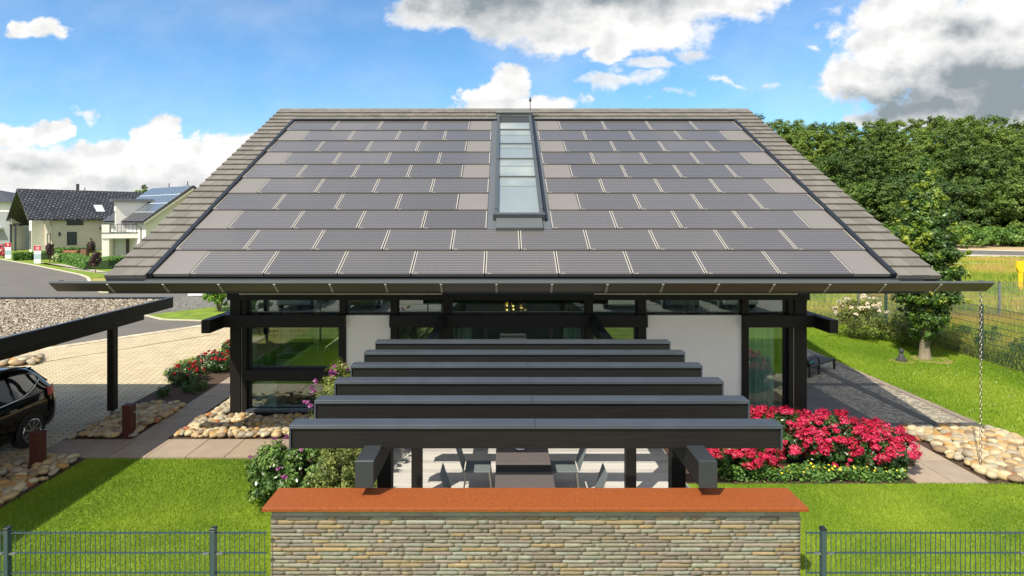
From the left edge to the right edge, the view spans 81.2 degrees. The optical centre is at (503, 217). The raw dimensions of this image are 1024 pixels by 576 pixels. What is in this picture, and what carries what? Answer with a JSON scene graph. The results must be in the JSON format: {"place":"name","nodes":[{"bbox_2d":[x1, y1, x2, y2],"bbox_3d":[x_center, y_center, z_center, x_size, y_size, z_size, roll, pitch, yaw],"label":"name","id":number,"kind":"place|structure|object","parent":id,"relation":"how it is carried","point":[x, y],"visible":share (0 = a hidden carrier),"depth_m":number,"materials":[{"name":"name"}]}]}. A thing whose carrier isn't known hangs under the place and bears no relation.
{"place":"outdoors","nodes":[
{"label":"outdoors","id":0,"kind":"place"},
{"bbox_2d":[0,190,28,249],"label":"white corner house","id":1,"kind":"structure","parent":0,"point":[6,198],"depth_m":86.14,"materials":[{"name":"paint"}]},
{"bbox_2d":[0,249,112,277],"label":"verge lawn","id":2,"kind":"structure","parent":0,"point":[93,274],"depth_m":58.00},
{"bbox_2d":[5,243,10,258],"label":"info board","id":3,"kind":"object","parent":2,"relation":"on","point":[7,250],"visible":1,"depth_m":68.92,"materials":[{"name":"white"}]},
{"bbox_2d":[12,251,33,260],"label":"hedge","id":4,"kind":"object","parent":2,"relation":"on","point":[29,255],"visible":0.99,"depth_m":66.23,"materials":[{"name":"green plant"}]},
{"bbox_2d":[34,246,40,262],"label":"info board","id":5,"kind":"object","parent":2,"relation":"on","point":[37,254],"visible":1,"depth_m":61.78,"materials":[{"name":"white"}]},
{"bbox_2d":[33,249,63,259],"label":"hedge","id":6,"kind":"object","parent":2,"relation":"on","point":[44,256],"visible":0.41,"depth_m":67.41,"materials":[{"name":"green plant"}]},
{"bbox_2d":[45,243,54,262],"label":"purple sapling","id":7,"kind":"object","parent":2,"relation":"on","point":[49,248],"visible":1,"depth_m":61.62,"materials":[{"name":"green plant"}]},
{"bbox_2d":[53,252,93,269],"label":"hedge","id":8,"kind":"object","parent":2,"relation":"on","point":[78,260],"visible":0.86,"depth_m":58.74,"materials":[{"name":"green plant"}]},
{"bbox_2d":[86,238,95,255],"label":"purple sapling","id":9,"kind":"object","parent":2,"relation":"on","point":[91,245],"visible":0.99,"depth_m":71.55,"materials":[{"name":"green plant"}]},
{"bbox_2d":[88,250,101,272],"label":"purple sapling","id":10,"kind":"object","parent":2,"relation":"on","point":[95,259],"visible":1,"depth_m":51.07,"materials":[{"name":"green plant"}]},
{"bbox_2d":[92,255,123,268],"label":"hedge","id":11,"kind":"object","parent":2,"relation":"on","point":[108,262],"visible":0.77,"depth_m":55.54,"materials":[{"name":"green plant"}]},
{"bbox_2d":[102,181,196,257],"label":"white modern house","id":12,"kind":"structure","parent":2,"relation":"on","point":[135,222],"depth_m":65.15,"materials":[{"name":"beige"}]},
{"bbox_2d":[6,184,142,251],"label":"cream sided house","id":13,"kind":"structure","parent":0,"point":[68,218],"depth_m":84.02,"materials":[{"name":"paint"}]},
{"bbox_2d":[66,232,77,244],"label":"window","id":14,"kind":"structure","parent":13,"relation":"in","point":[71,236],"depth_m":83.22,"materials":[{"name":"grey glass"}]},
{"bbox_2d":[67,220,82,224],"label":"window","id":15,"kind":"structure","parent":13,"relation":"in","point":[69,222],"depth_m":83.51,"materials":[{"name":"grey glass"}]},
{"bbox_2d":[0,260,200,344],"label":"side street","id":16,"kind":"structure","parent":0,"point":[20,280],"depth_m":38.10,"materials":[{"name":"asphalt"}]},
{"bbox_2d":[0,259,107,292],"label":"kerb line","id":17,"kind":"object","parent":16,"relation":"on","point":[88,278],"visible":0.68,"depth_m":53.10,"materials":[{"name":"beige"}]},
{"bbox_2d":[46,439,288,458],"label":"slab path","id":18,"kind":"structure","parent":0,"point":[167,448],"depth_m":12.33,"materials":[{"name":"concrete"}]},
{"bbox_2d":[0,327,337,467],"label":"paved driveway","id":19,"kind":"structure","parent":0,"point":[80,385],"depth_m":18.70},
{"bbox_2d":[0,367,55,447],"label":"parked car","id":20,"kind":"object","parent":19,"relation":"on","point":[27,401],"visible":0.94,"depth_m":12.36,"materials":[{"name":"black paint"}]},
{"bbox_2d":[0,297,172,415],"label":"carport","id":21,"kind":"object","parent":19,"relation":"on","point":[29,324],"visible":1,"depth_m":13.27,"materials":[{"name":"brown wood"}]},
{"bbox_2d":[36,325,200,350],"bbox_3d":[-13.011,4.800,26.872,0.420,0.001,14.386,0,0,36],"label":"kerb course","id":22,"kind":"object","parent":19,"relation":"on","point":[66,345],"depth_m":23.81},
{"bbox_2d":[134,361,229,402],"bbox_3d":[-8.810,4.792,20.200,1.580,0.001,9.600,0,0,0],"label":"flower bed","id":23,"kind":"object","parent":19,"relation":"on","point":[214,379],"visible":0.43,"depth_m":16.41,"materials":[{"name":"brown soil"}]},
{"bbox_2d":[155,386,171,397],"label":"bed plant","id":24,"kind":"object","parent":23,"relation":"on","point":[163,392],"visible":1,"depth_m":15.93,"materials":[{"name":"green plant"}]},
{"bbox_2d":[162,356,205,381],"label":"bed plant","id":25,"kind":"object","parent":23,"relation":"on","point":[184,360],"visible":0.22,"depth_m":17.97,"materials":[{"name":"yellow plant"}]},
{"bbox_2d":[162,361,208,385],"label":"rose bush","id":26,"kind":"object","parent":23,"relation":"on","point":[179,374],"visible":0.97,"depth_m":17.08,"materials":[{"name":"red plant"}]},
{"bbox_2d":[180,376,207,393],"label":"bed plant","id":27,"kind":"object","parent":23,"relation":"on","point":[193,386],"visible":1,"depth_m":16.45,"materials":[{"name":"green plant"}]},
{"bbox_2d":[193,349,229,372],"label":"rose bush","id":28,"kind":"object","parent":23,"relation":"on","point":[215,362],"visible":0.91,"depth_m":18.37,"materials":[{"name":"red plant"}]},
{"bbox_2d":[219,339,229,361],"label":"rose bush","id":29,"kind":"object","parent":23,"relation":"on","point":[226,345],"visible":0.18,"depth_m":19.89,"materials":[{"name":"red plant"}]},
{"bbox_2d":[133,377,229,438],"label":"side path","id":30,"kind":"structure","parent":0,"point":[184,416],"depth_m":14.54,"materials":[{"name":"concrete"}]},
{"bbox_2d":[149,306,229,319],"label":"street lawn","id":31,"kind":"structure","parent":0,"point":[199,314],"depth_m":29.71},
{"bbox_2d":[144,315,200,320],"bbox_3d":[-15.533,4.775,28.040,4.812,0.050,0.728,0,0,22],"label":"kerb line","id":32,"kind":"object","parent":31,"relation":"on","point":[154,317],"visible":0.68,"depth_m":27.71,"materials":[{"name":"beige"}]},
{"bbox_2d":[201,294,228,310],"bbox_3d":[-14.567,3.683,30.578,2.233,2.252,2.110,0,0,0],"label":"young tree","id":33,"kind":"object","parent":31,"relation":"on","point":[216,298],"visible":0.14,"depth_m":30.08,"materials":[{"name":"green plant"}]},
{"bbox_2d":[253,344,318,407],"bbox_3d":[-5.900,4.270,16.335,0.700,0.940,3.230,0,0,0],"label":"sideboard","id":34,"kind":"object","parent":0,"point":[269,394],"visible":0.52,"depth_m":15.40,"materials":[{"name":"grey"}]},
{"bbox_2d":[263,332,302,365],"bbox_3d":[-5.719,3.417,15.483,0.986,0.742,0.718,0,0,-28],"label":"flower vase","id":35,"kind":"object","parent":34,"relation":"on","point":[270,358],"visible":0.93,"depth_m":15.18,"materials":[{"name":"green glass"}]},
{"bbox_2d":[0,326,1023,575],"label":"garden lawn","id":36,"kind":"structure","parent":0,"point":[230,556],"depth_m":9.54,"materials":[{"name":"plant"}]},
{"bbox_2d":[0,458,85,508],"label":"river bed base","id":37,"kind":"object","parent":36,"relation":"on","point":[78,460],"visible":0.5,"depth_m":10.97,"materials":[{"name":"brown soil"}]},
{"bbox_2d":[0,491,19,500],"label":"river stone","id":38,"kind":"object","parent":37,"relation":"on","point":[10,495],"visible":0.94,"depth_m":10.03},
{"bbox_2d":[13,481,26,492],"bbox_3d":[-8.439,4.721,10.425,0.182,0.180,0.267,9,9,-9],"label":"river stone","id":39,"kind":"object","parent":37,"relation":"on","point":[20,487],"visible":0.84,"depth_m":10.37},
{"bbox_2d":[29,430,46,468],"bbox_3d":[-8.897,4.450,11.414,0.210,0.700,0.190,0,0,0],"label":"bollard","id":40,"kind":"object","parent":37,"relation":"on","point":[37,445],"visible":0.79,"depth_m":11.32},
{"bbox_2d":[55,462,68,469],"bbox_3d":[-8.368,4.716,11.322,0.223,0.136,0.220,7,-12,11],"label":"river stone","id":41,"kind":"object","parent":37,"relation":"on","point":[62,465],"visible":0.94,"depth_m":11.26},
{"bbox_2d":[63,397,309,439],"bbox_3d":[-6.750,4.796,15.430,5.500,0.001,5.140,0,0,0],"label":"river bed base","id":42,"kind":"object","parent":36,"relation":"on","point":[171,437],"visible":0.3,"depth_m":13.00,"materials":[{"name":"brown soil"}]},
{"bbox_2d":[122,403,137,437],"bbox_3d":[-8.159,4.450,13.080,0.289,0.700,0.190,0,0,0],"label":"bollard","id":43,"kind":"object","parent":42,"relation":"on","point":[129,414],"visible":0.97,"depth_m":12.99,"materials":[{"name":"brown metal"}]},
{"bbox_2d":[298,459,353,485],"bbox_3d":[-3.200,4.792,10.450,1.600,0.001,2.900,0,0,0],"label":"flower bed","id":44,"kind":"object","parent":36,"relation":"on","point":[299,472],"depth_m":11.21,"materials":[{"name":"brown soil"}]},
{"bbox_2d":[243,435,355,506],"bbox_3d":[-3.591,4.314,10.348,2.055,1.028,1.890,0,0,0],"label":"leafy shrub","id":45,"kind":"object","parent":44,"relation":"on","point":[273,468],"visible":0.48,"depth_m":9.96,"materials":[{"name":"green plant"}]},
{"bbox_2d":[302,357,376,487],"bbox_3d":[-2.895,3.729,10.729,1.371,2.163,3.532,0,0,-14],"label":"climbing plant","id":46,"kind":"object","parent":44,"relation":"on","point":[336,476],"visible":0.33,"depth_m":9.46,"materials":[{"name":"green plant"}]},
{"bbox_2d":[262,488,808,575],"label":"stone garden wall","id":47,"kind":"structure","parent":36,"relation":"on","point":[535,531],"depth_m":6.07,"materials":[{"name":"stone"}]},
{"bbox_2d":[394,448,689,487],"bbox_3d":[0.450,4.782,10.643,5.660,0.035,7.285,0,0,0],"label":"terrace decking","id":48,"kind":"object","parent":36,"relation":"on","point":[651,467],"visible":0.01,"depth_m":11.37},
{"bbox_2d":[440,463,450,487],"bbox_3d":[-0.658,4.351,9.350,0.641,0.822,0.486,0,0,0],"label":"garden chair","id":49,"kind":"object","parent":48,"relation":"on","point":[444,479],"visible":0.22,"depth_m":9.35,"materials":[{"name":"grey fabric"}]},
{"bbox_2d":[456,448,492,487],"bbox_3d":[-0.498,4.351,10.420,0.641,0.822,0.486,0,0,0],"label":"garden chair","id":50,"kind":"object","parent":48,"relation":"on","point":[478,467],"visible":0.83,"depth_m":10.36,"materials":[{"name":"grey fabric"}]},
{"bbox_2d":[495,448,554,487],"bbox_3d":[0.325,4.412,9.700,0.910,0.705,3.000,0,0,0],"label":"garden table","id":51,"kind":"object","parent":48,"relation":"on","point":[526,468],"visible":0.45,"depth_m":9.63,"materials":[{"name":"grey"}]},
{"bbox_2d":[289,316,782,487],"bbox_3d":[0.360,3.555,10.207,5.484,2.490,7.985,0,0,0],"label":"pergola","id":52,"kind":"object","parent":48,"relation":"on","point":[604,389],"visible":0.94,"depth_m":7.54,"materials":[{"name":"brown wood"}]},
{"bbox_2d":[550,448,586,487],"bbox_3d":[1.108,4.351,10.420,0.641,0.822,0.486,0,0,0],"label":"garden chair","id":53,"kind":"object","parent":48,"relation":"on","point":[563,467],"visible":0.69,"depth_m":10.36,"materials":[{"name":"grey fabric"}]},
{"bbox_2d":[594,463,607,487],"bbox_3d":[1.278,4.351,9.350,0.641,0.822,0.486,0,0,0],"label":"garden chair","id":54,"kind":"object","parent":48,"relation":"on","point":[601,479],"visible":0.17,"depth_m":9.35,"materials":[{"name":"grey fabric"}]},
{"bbox_2d":[663,443,915,482],"bbox_3d":[5.375,4.792,11.975,4.150,0.001,2.450,0,0,0],"label":"flower bed","id":55,"kind":"object","parent":36,"relation":"on","point":[689,478],"visible":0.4,"depth_m":10.91,"materials":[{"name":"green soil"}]},
{"bbox_2d":[706,448,785,480],"bbox_3d":[4.410,4.421,11.350,1.695,0.785,1.474,0,0,0],"label":"rose shrub","id":56,"kind":"object","parent":55,"relation":"on","point":[752,459],"visible":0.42,"depth_m":10.89,"materials":[{"name":"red plant"}]},
{"bbox_2d":[750,405,825,464],"bbox_3d":[5.364,4.253,11.745,1.898,1.121,1.683,0,0,0],"label":"rose shrub","id":57,"kind":"object","parent":55,"relation":"on","point":[793,448],"visible":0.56,"depth_m":11.40,"materials":[{"name":"red plant"}]},
{"bbox_2d":[717,460,910,482],"bbox_3d":[5.679,4.651,10.985,3.494,0.314,0.651,0,0,0],"label":"ground cover","id":58,"kind":"object","parent":55,"relation":"on","point":[867,473],"visible":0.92,"depth_m":10.88,"materials":[{"name":"green plant"}]},
{"bbox_2d":[785,407,875,467],"bbox_3d":[6.393,4.286,11.632,1.730,1.055,1.560,0,0,0],"label":"rose shrub","id":59,"kind":"object","parent":55,"relation":"on","point":[828,427],"visible":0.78,"depth_m":11.25,"materials":[{"name":"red plant"}]},
{"bbox_2d":[839,417,924,477],"bbox_3d":[7.194,4.342,11.429,1.360,0.940,1.494,0,0,0],"label":"rose shrub","id":60,"kind":"object","parent":55,"relation":"on","point":[890,447],"visible":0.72,"depth_m":11.08,"materials":[{"name":"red plant"}]},
{"bbox_2d":[825,294,951,349],"bbox_3d":[14.612,3.904,22.750,2.093,1.842,4.475,0,0,-38],"label":"white flower bush","id":61,"kind":"object","parent":36,"relation":"on","point":[863,310],"visible":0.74,"depth_m":23.02,"materials":[{"name":"green plant"}]},
{"bbox_2d":[807,349,976,422],"bbox_3d":[10.940,4.798,18.955,0.164,0.064,10.074,0,0,0],"label":"patio edging","id":62,"kind":"object","parent":36,"relation":"on","point":[908,394],"visible":0.62,"depth_m":16.32,"materials":[{"name":"stone"}]},
{"bbox_2d":[890,348,913,363],"bbox_3d":[13.262,4.585,19.911,0.760,0.430,0.760,0,0,0],"label":"garden ornament","id":63,"kind":"object","parent":36,"relation":"on","point":[901,356],"visible":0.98,"depth_m":19.84,"materials":[{"name":"grey stone"}]},
{"bbox_2d":[806,526,1023,575],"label":"fence","id":64,"kind":"object","parent":36,"relation":"on","point":[822,553],"visible":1,"depth_m":6.00,"materials":[{"name":"metal"}]},
{"bbox_2d":[890,155,973,360],"bbox_3d":[14.320,1.355,20.239,2.651,6.891,2.629,0,0,0],"label":"hornbeam tree","id":65,"kind":"object","parent":36,"relation":"on","point":[927,215],"visible":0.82,"depth_m":19.76,"materials":[{"name":"green plant"}]},
{"bbox_2d":[909,428,1023,484],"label":"river bed base","id":66,"kind":"object","parent":36,"relation":"on","point":[925,444],"visible":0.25,"depth_m":11.48,"materials":[{"name":"brown soil"}]},
{"bbox_2d":[932,445,948,453],"bbox_3d":[8.894,4.720,12.149,0.286,0.151,0.282,1,-2,-38],"label":"river stone","id":67,"kind":"object","parent":66,"relation":"on","point":[940,449],"visible":0.93,"depth_m":12.08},
{"bbox_2d":[973,467,986,475],"bbox_3d":[8.916,4.745,11.162,0.195,0.150,0.283,1,-2,13],"label":"river stone","id":68,"kind":"object","parent":66,"relation":"on","point":[981,471],"visible":0.89,"depth_m":11.09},
{"bbox_2d":[985,470,997,479],"bbox_3d":[8.935,4.717,10.928,0.307,0.157,0.181,7,5,-39],"label":"river stone","id":69,"kind":"object","parent":66,"relation":"on","point":[991,475],"visible":1,"depth_m":10.85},
{"bbox_2d":[1007,473,1023,482],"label":"river stone","id":70,"kind":"object","parent":66,"relation":"on","point":[1014,477],"visible":1,"depth_m":10.72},
{"bbox_2d":[0,0,1023,192],"label":"sky","id":71,"kind":"structure","parent":0,"point":[96,95],"materials":[{"name":"blue"}]},
{"bbox_2d":[2,243,1023,507],"bbox_3d":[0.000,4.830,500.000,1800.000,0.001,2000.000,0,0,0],"label":"meadow ground","id":72,"kind":"structure","parent":0,"point":[872,327],"depth_m":22.46,"materials":[{"name":"plant"}]},
{"bbox_2d":[33,262,107,273],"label":"footpath","id":73,"kind":"structure","parent":72,"relation":"on","point":[76,268],"depth_m":55.70,"materials":[{"name":"concrete"}]},
{"bbox_2d":[0,526,266,575],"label":"fence","id":74,"kind":"object","parent":72,"relation":"on","point":[7,553],"visible":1,"depth_m":6.00,"materials":[{"name":"metal"}]},
{"bbox_2d":[168,295,229,311],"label":"gravel yard","id":75,"kind":"structure","parent":72,"relation":"on","point":[188,303],"depth_m":33.17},
{"bbox_2d":[0,355,1023,494],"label":"river stones","id":76,"kind":"object","parent":72,"relation":"on","point":[222,422],"visible":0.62,"depth_m":13.43,"materials":[{"name":"stone"}]},
{"bbox_2d":[49,97,994,415],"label":"timber frame house","id":77,"kind":"structure","parent":72,"relation":"on","point":[707,239],"depth_m":14.28,"materials":[{"name":"grey wood"}]},
{"bbox_2d":[249,381,251,407],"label":"window","id":78,"kind":"structure","parent":77,"relation":"in","point":[250,382],"depth_m":14.47,"materials":[{"name":"glass"}]},
{"bbox_2d":[257,301,282,365],"bbox_3d":[-6.462,3.530,16.300,0.060,2.300,2.200,0,0,0],"label":"window","id":79,"kind":"structure","parent":77,"relation":"in","point":[267,339],"depth_m":16.45,"materials":[{"name":"clear glass"}]},
{"bbox_2d":[249,300,338,312],"bbox_3d":[-5.058,2.154,14.510,2.218,0.333,0.080,0,0,0],"label":"window","id":80,"kind":"structure","parent":77,"relation":"in","point":[249,300],"depth_m":14.47,"materials":[{"name":"grey metal"}]},
{"bbox_2d":[249,328,338,367],"bbox_3d":[-5.058,3.141,14.510,2.218,1.051,0.080,0,0,0],"label":"window frame","id":81,"kind":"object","parent":77,"relation":"in","point":[250,329],"depth_m":14.47,"materials":[{"name":"grey metal"}]},
{"bbox_2d":[298,300,312,343],"bbox_3d":[-6.462,3.530,19.200,0.060,2.300,2.000,0,0,0],"label":"window","id":82,"kind":"structure","parent":77,"relation":"in","point":[303,305],"depth_m":19.53,"materials":[{"name":"clear glass"}]},
{"bbox_2d":[325,300,338,346],"bbox_3d":[-6.462,3.530,22.200,0.060,2.300,2.400,0,0,0],"label":"window","id":83,"kind":"structure","parent":77,"relation":"in","point":[331,334],"depth_m":22.47,"materials":[{"name":"clear glass"}]},
{"bbox_2d":[454,328,470,338],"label":"window","id":84,"kind":"structure","parent":77,"relation":"hanging from","point":[462,333],"depth_m":14.86,"materials":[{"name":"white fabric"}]},
{"bbox_2d":[503,300,527,311],"bbox_3d":[0.325,2.242,16.589,0.696,0.825,0.693,0,0,0],"label":"chandelier","id":85,"kind":"object","parent":77,"relation":"hanging from","point":[520,308],"visible":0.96,"depth_m":16.41,"materials":[{"name":"gold metal"}]},
{"bbox_2d":[452,300,584,312],"bbox_3d":[0.359,2.154,14.510,3.231,0.333,0.080,0,0,0],"label":"window","id":86,"kind":"structure","parent":77,"relation":"in","point":[452,300],"depth_m":14.47,"materials":[{"name":"grey metal"}]},
{"bbox_2d":[563,328,580,338],"bbox_3d":[1.705,3.587,14.861,0.436,2.226,0.100,0,0,0],"label":"curtain","id":87,"kind":"object","parent":77,"relation":"hanging from","point":[571,333],"depth_m":14.86,"materials":[{"name":"white fabric"}]},
{"bbox_2d":[646,300,740,312],"bbox_3d":[4.590,2.154,14.510,2.308,0.333,0.080,0,0,0],"label":"window","id":88,"kind":"structure","parent":77,"relation":"in","point":[739,301],"depth_m":14.47,"materials":[{"name":"grey metal"}]},
{"bbox_2d":[687,300,701,313],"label":"window","id":89,"kind":"structure","parent":77,"relation":"in","point":[692,305],"depth_m":22.52,"materials":[{"name":"clear glass"}]},
{"bbox_2d":[716,300,732,313],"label":"window","id":90,"kind":"structure","parent":77,"relation":"in","point":[721,305],"depth_m":19.46,"materials":[{"name":"clear glass"}]},
{"bbox_2d":[749,328,773,407],"bbox_3d":[6.269,3.635,14.621,0.692,2.090,0.100,0,0,0],"label":"curtain","id":91,"kind":"object","parent":77,"relation":"hanging from","point":[761,366],"visible":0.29,"depth_m":14.62,"materials":[{"name":"fabric"}]},
{"bbox_2d":[750,301,777,395],"bbox_3d":[7.202,3.530,16.300,0.060,2.300,2.200,0,0,0],"label":"window","id":92,"kind":"structure","parent":77,"relation":"in","point":[754,307],"depth_m":15.87,"materials":[{"name":"clear glass"}]},
{"bbox_2d":[782,328,785,406],"bbox_3d":[6.372,3.673,14.510,0.949,2.115,0.080,0,0,0],"label":"window","id":93,"kind":"structure","parent":77,"relation":"in","point":[783,329],"depth_m":14.50,"materials":[{"name":"metal"}]},
{"bbox_2d":[979,292,981,465],"bbox_3d":[8.950,3.100,11.200,0.040,3.387,0.040,0,0,45],"label":"rain chain","id":94,"kind":"object","parent":77,"relation":"hanging from","point":[981,379],"visible":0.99,"depth_m":11.20,"materials":[{"name":"grey metal"}]},
{"bbox_2d":[774,383,872,426],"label":"patio slabs","id":95,"kind":"structure","parent":72,"relation":"on","point":[817,398],"depth_m":15.23,"materials":[{"name":"stone"}]},
{"bbox_2d":[755,113,1023,230],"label":"distant wood","id":96,"kind":"object","parent":72,"relation":"on","point":[978,166],"visible":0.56,"depth_m":114.09,"materials":[{"name":"green plant"}]},
{"bbox_2d":[807,307,1023,371],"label":"meadow grass","id":97,"kind":"structure","parent":72,"relation":"on","point":[950,335],"depth_m":22.69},
{"bbox_2d":[810,281,1021,324],"bbox_3d":[19.498,3.828,26.500,15.004,1.945,0.096,0,0,0],"label":"fence","id":98,"kind":"object","parent":72,"relation":"on","point":[999,295],"visible":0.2,"depth_m":26.50,"materials":[{"name":"metal"}]},
{"bbox_2d":[866,294,1023,371],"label":"fence","id":99,"kind":"object","parent":72,"relation":"on","point":[957,327],"visible":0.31,"depth_m":19.98,"materials":[{"name":"metal"}]},
{"bbox_2d":[883,223,1023,247],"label":"roadside scrub","id":100,"kind":"object","parent":72,"relation":"on","point":[989,236],"visible":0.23,"depth_m":94.57,"materials":[{"name":"green plant"}]},
{"bbox_2d":[936,323,1023,363],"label":"fence side weeds","id":101,"kind":"object","parent":72,"relation":"on","point":[984,334],"visible":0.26,"depth_m":21.08,"materials":[{"name":"green plant"}]},
{"bbox_2d":[954,244,1023,250],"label":"road shoulder","id":102,"kind":"object","parent":72,"relation":"on","point":[1000,247],"depth_m":93.82},
{"bbox_2d":[955,255,1023,262],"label":"meadow grass","id":103,"kind":"structure","parent":72,"relation":"on","point":[986,259],"depth_m":66.15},
{"bbox_2d":[1016,261,1023,290],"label":"yellow marker post","id":104,"kind":"object","parent":72,"relation":"on","point":[1020,267],"visible":0.77,"depth_m":37.14,"materials":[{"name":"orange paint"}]},
{"bbox_2d":[807,351,966,421],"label":"cobble patio","id":105,"kind":"structure","parent":0,"point":[868,405],"depth_m":15.68,"materials":[{"name":"stone"}]},
{"bbox_2d":[807,355,835,377],"bbox_3d":[9.405,4.354,18.393,2.161,0.832,0.680,0,0,-38],"label":"sun lounger","id":106,"kind":"object","parent":105,"relation":"on","point":[818,360],"visible":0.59,"depth_m":18.28,"materials":[{"name":"wicker"}]},
{"bbox_2d":[808,383,849,385],"bbox_3d":[9.300,4.804,17.075,1.064,0.052,0.234,0,0,0],"label":"patio band","id":107,"kind":"object","parent":105,"relation":"on","point":[828,384],"visible":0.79,"depth_m":17.05,"materials":[{"name":"stone"}]},
{"bbox_2d":[813,366,934,422],"bbox_3d":[9.975,4.803,18.955,0.234,0.055,10.074,0,0,0],"label":"patio band","id":108,"kind":"object","parent":105,"relation":"on","point":[894,404],"visible":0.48,"depth_m":15.90,"materials":[{"name":"stone"}]},
{"bbox_2d":[884,422,983,426],"bbox_3d":[9.880,4.803,13.760,2.224,0.054,0.264,0,0,0],"label":"patio band","id":109,"kind":"object","parent":105,"relation":"on","point":[893,424],"visible":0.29,"depth_m":13.82,"materials":[{"name":"stone"}]},
{"bbox_2d":[839,427,988,483],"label":"garden path","id":110,"kind":"structure","parent":0,"point":[930,466],"depth_m":11.22,"materials":[{"name":"stone"}]},
{"bbox_2d":[807,324,1023,484],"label":"lawn grass","id":111,"kind":"structure","parent":0,"point":[821,347],"depth_m":18.21,"materials":[{"name":"plant"}]},
{"bbox_2d":[807,261,1023,314],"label":"meadow grass","id":112,"kind":"structure","parent":0,"point":[1004,273],"depth_m":34.48,"materials":[{"name":"plant"}]},
{"bbox_2d":[928,250,1023,254],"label":"country road","id":113,"kind":"structure","parent":0,"point":[987,252],"depth_m":80.41,"materials":[{"name":"asphalt"}]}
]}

